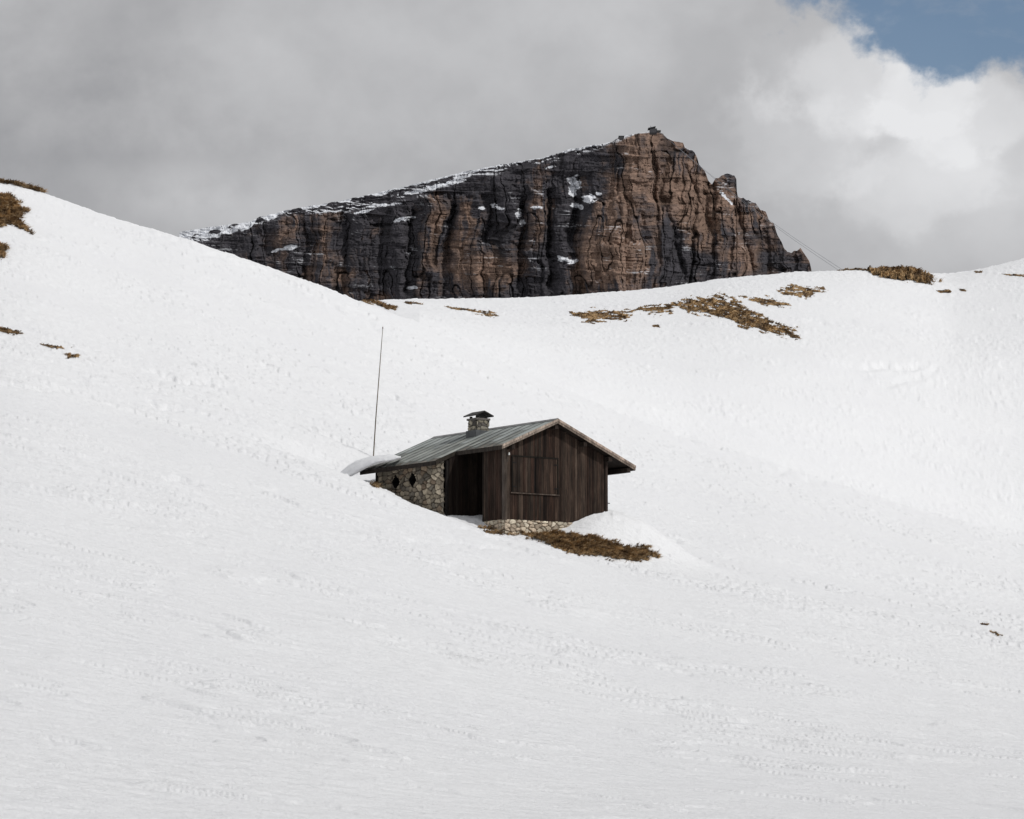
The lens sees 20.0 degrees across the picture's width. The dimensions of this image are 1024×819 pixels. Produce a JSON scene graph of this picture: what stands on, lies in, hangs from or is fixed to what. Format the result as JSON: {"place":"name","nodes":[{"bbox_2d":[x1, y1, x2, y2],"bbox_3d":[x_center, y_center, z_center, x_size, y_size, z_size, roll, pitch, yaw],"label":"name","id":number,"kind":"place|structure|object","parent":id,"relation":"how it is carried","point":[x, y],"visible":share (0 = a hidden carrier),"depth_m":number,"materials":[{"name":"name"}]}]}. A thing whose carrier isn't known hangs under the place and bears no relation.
{"place":"outdoors","nodes":[
{"label":"outdoors","id":0,"kind":"place"},
{"bbox_2d":[0,242,11,259],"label":"dry grass","id":1,"kind":"structure","parent":0,"point":[3,249],"depth_m":148.26,"materials":[{"name":"brown plant"}]},
{"bbox_2d":[0,327,23,334],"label":"dry grass","id":2,"kind":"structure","parent":0,"point":[6,330],"depth_m":121.01,"materials":[{"name":"brown plant"}]},
{"bbox_2d":[40,343,71,348],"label":"dry grass","id":3,"kind":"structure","parent":0,"point":[55,346],"depth_m":119.71,"materials":[{"name":"brown plant"}]},
{"bbox_2d":[64,353,79,358],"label":"dry grass","id":4,"kind":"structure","parent":0,"point":[69,355],"depth_m":118.55,"materials":[{"name":"brown plant"}]},
{"bbox_2d":[404,301,422,303],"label":"dry grass","id":5,"kind":"structure","parent":0,"point":[409,302],"depth_m":309.95,"materials":[{"name":"brown plant"}]},
{"bbox_2d":[446,306,497,317],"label":"dry grass","id":6,"kind":"structure","parent":0,"point":[488,314],"depth_m":304.20,"materials":[{"name":"brown plant"}]},
{"bbox_2d":[179,132,811,300],"bbox_3d":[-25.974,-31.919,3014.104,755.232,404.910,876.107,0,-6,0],"label":"mountain","id":7,"kind":"structure","parent":0,"point":[639,211],"depth_m":2735.47,"materials":[{"name":"brown stone"}]},
{"bbox_2d":[648,126,660,134],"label":"summit station","id":8,"kind":"object","parent":7,"relation":"on","point":[653,131],"visible":1,"depth_m":2660.09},
{"bbox_2d":[661,133,837,269],"bbox_3d":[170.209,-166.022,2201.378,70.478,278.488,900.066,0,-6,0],"label":"cable","id":9,"kind":"object","parent":8,"relation":"attached to","point":[752,209],"visible":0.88,"depth_m":2213.30,"materials":[{"name":"grey metal"}]},
{"bbox_2d":[660,132,840,268],"bbox_3d":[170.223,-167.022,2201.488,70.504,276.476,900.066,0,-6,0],"label":"cable","id":10,"kind":"object","parent":8,"relation":"attached to","point":[757,211],"visible":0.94,"depth_m":2152.08,"materials":[{"name":"grey metal"}]},
{"bbox_2d":[0,183,1023,818],"bbox_3d":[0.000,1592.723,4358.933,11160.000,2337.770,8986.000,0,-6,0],"label":"ground","id":11,"kind":"structure","parent":0,"point":[228,589],"depth_m":94.69,"materials":[{"name":"white snow"}]},
{"bbox_2d":[0,191,35,234],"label":"dry grass","id":12,"kind":"structure","parent":11,"relation":"on","point":[12,211],"depth_m":168.15,"materials":[{"name":"brown plant"}]},
{"bbox_2d":[0,178,48,192],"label":"dry grass","id":13,"kind":"structure","parent":11,"relation":"on","point":[22,183],"depth_m":186.92,"materials":[{"name":"brown plant"}]},
{"bbox_2d":[370,480,383,487],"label":"dry grass","id":14,"kind":"structure","parent":11,"relation":"on","point":[375,484],"depth_m":106.19,"materials":[{"name":"brown plant"}]},
{"bbox_2d":[373,327,382,455],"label":"thin pole","id":15,"kind":"object","parent":11,"relation":"on","point":[377,398],"visible":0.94,"depth_m":114.96,"materials":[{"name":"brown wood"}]},
{"bbox_2d":[361,299,400,310],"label":"dry grass","id":16,"kind":"structure","parent":11,"relation":"on","point":[384,304],"depth_m":306.02,"materials":[{"name":"brown plant"}]},
{"bbox_2d":[360,410,635,534],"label":"mountain hut","id":17,"kind":"object","parent":11,"relation":"on","point":[548,475],"visible":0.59,"depth_m":105.65,"materials":[{"name":"brown wood"}]},
{"bbox_2d":[341,454,400,475],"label":"snow slab","id":18,"kind":"structure","parent":17,"relation":"on","point":[355,467],"depth_m":108.82,"materials":[{"name":"white snow"}]},
{"bbox_2d":[511,455,559,495],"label":"window","id":19,"kind":"structure","parent":17,"relation":"in","point":[534,475],"depth_m":104.65,"materials":[{"name":"brown wood"}]},
{"bbox_2d":[569,307,633,323],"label":"dry grass","id":20,"kind":"structure","parent":11,"relation":"on","point":[595,315],"depth_m":301.68,"materials":[{"name":"brown plant"}]},
{"bbox_2d":[670,292,801,339],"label":"dry grass","id":21,"kind":"structure","parent":11,"relation":"on","point":[734,313],"depth_m":297.82,"materials":[{"name":"brown plant"}]},
{"bbox_2d":[837,267,868,270],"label":"dry grass","id":22,"kind":"structure","parent":11,"relation":"on","point":[862,269],"depth_m":327.46,"materials":[{"name":"brown plant"}]},
{"bbox_2d":[867,264,943,284],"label":"dry grass","id":23,"kind":"structure","parent":11,"relation":"on","point":[902,272],"depth_m":319.16,"materials":[{"name":"brown plant"}]},
{"bbox_2d":[0,0,1023,272],"label":"sky","id":24,"kind":"structure","parent":0,"point":[875,133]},
{"bbox_2d":[478,524,662,561],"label":"dry grass","id":25,"kind":"structure","parent":0,"point":[579,545],"depth_m":103.03,"materials":[{"name":"brown plant"}]},
{"bbox_2d":[632,303,674,315],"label":"dry grass","id":26,"kind":"structure","parent":0,"point":[668,306],"depth_m":303.91,"materials":[{"name":"brown plant"}]},
{"bbox_2d":[738,295,790,307],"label":"dry grass","id":27,"kind":"structure","parent":0,"point":[768,302],"depth_m":301.96,"materials":[{"name":"brown plant"}]},
{"bbox_2d":[776,284,828,298],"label":"dry grass","id":28,"kind":"structure","parent":0,"point":[808,292],"depth_m":307.14,"materials":[{"name":"brown plant"}]},
{"bbox_2d":[936,289,951,292],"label":"dry grass","id":29,"kind":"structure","parent":0,"point":[945,291],"depth_m":310.23,"materials":[{"name":"brown plant"}]},
{"bbox_2d":[1004,274,1023,276],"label":"dry grass","id":30,"kind":"structure","parent":0,"point":[1020,275],"depth_m":314.55,"materials":[{"name":"brown plant"}]}
]}

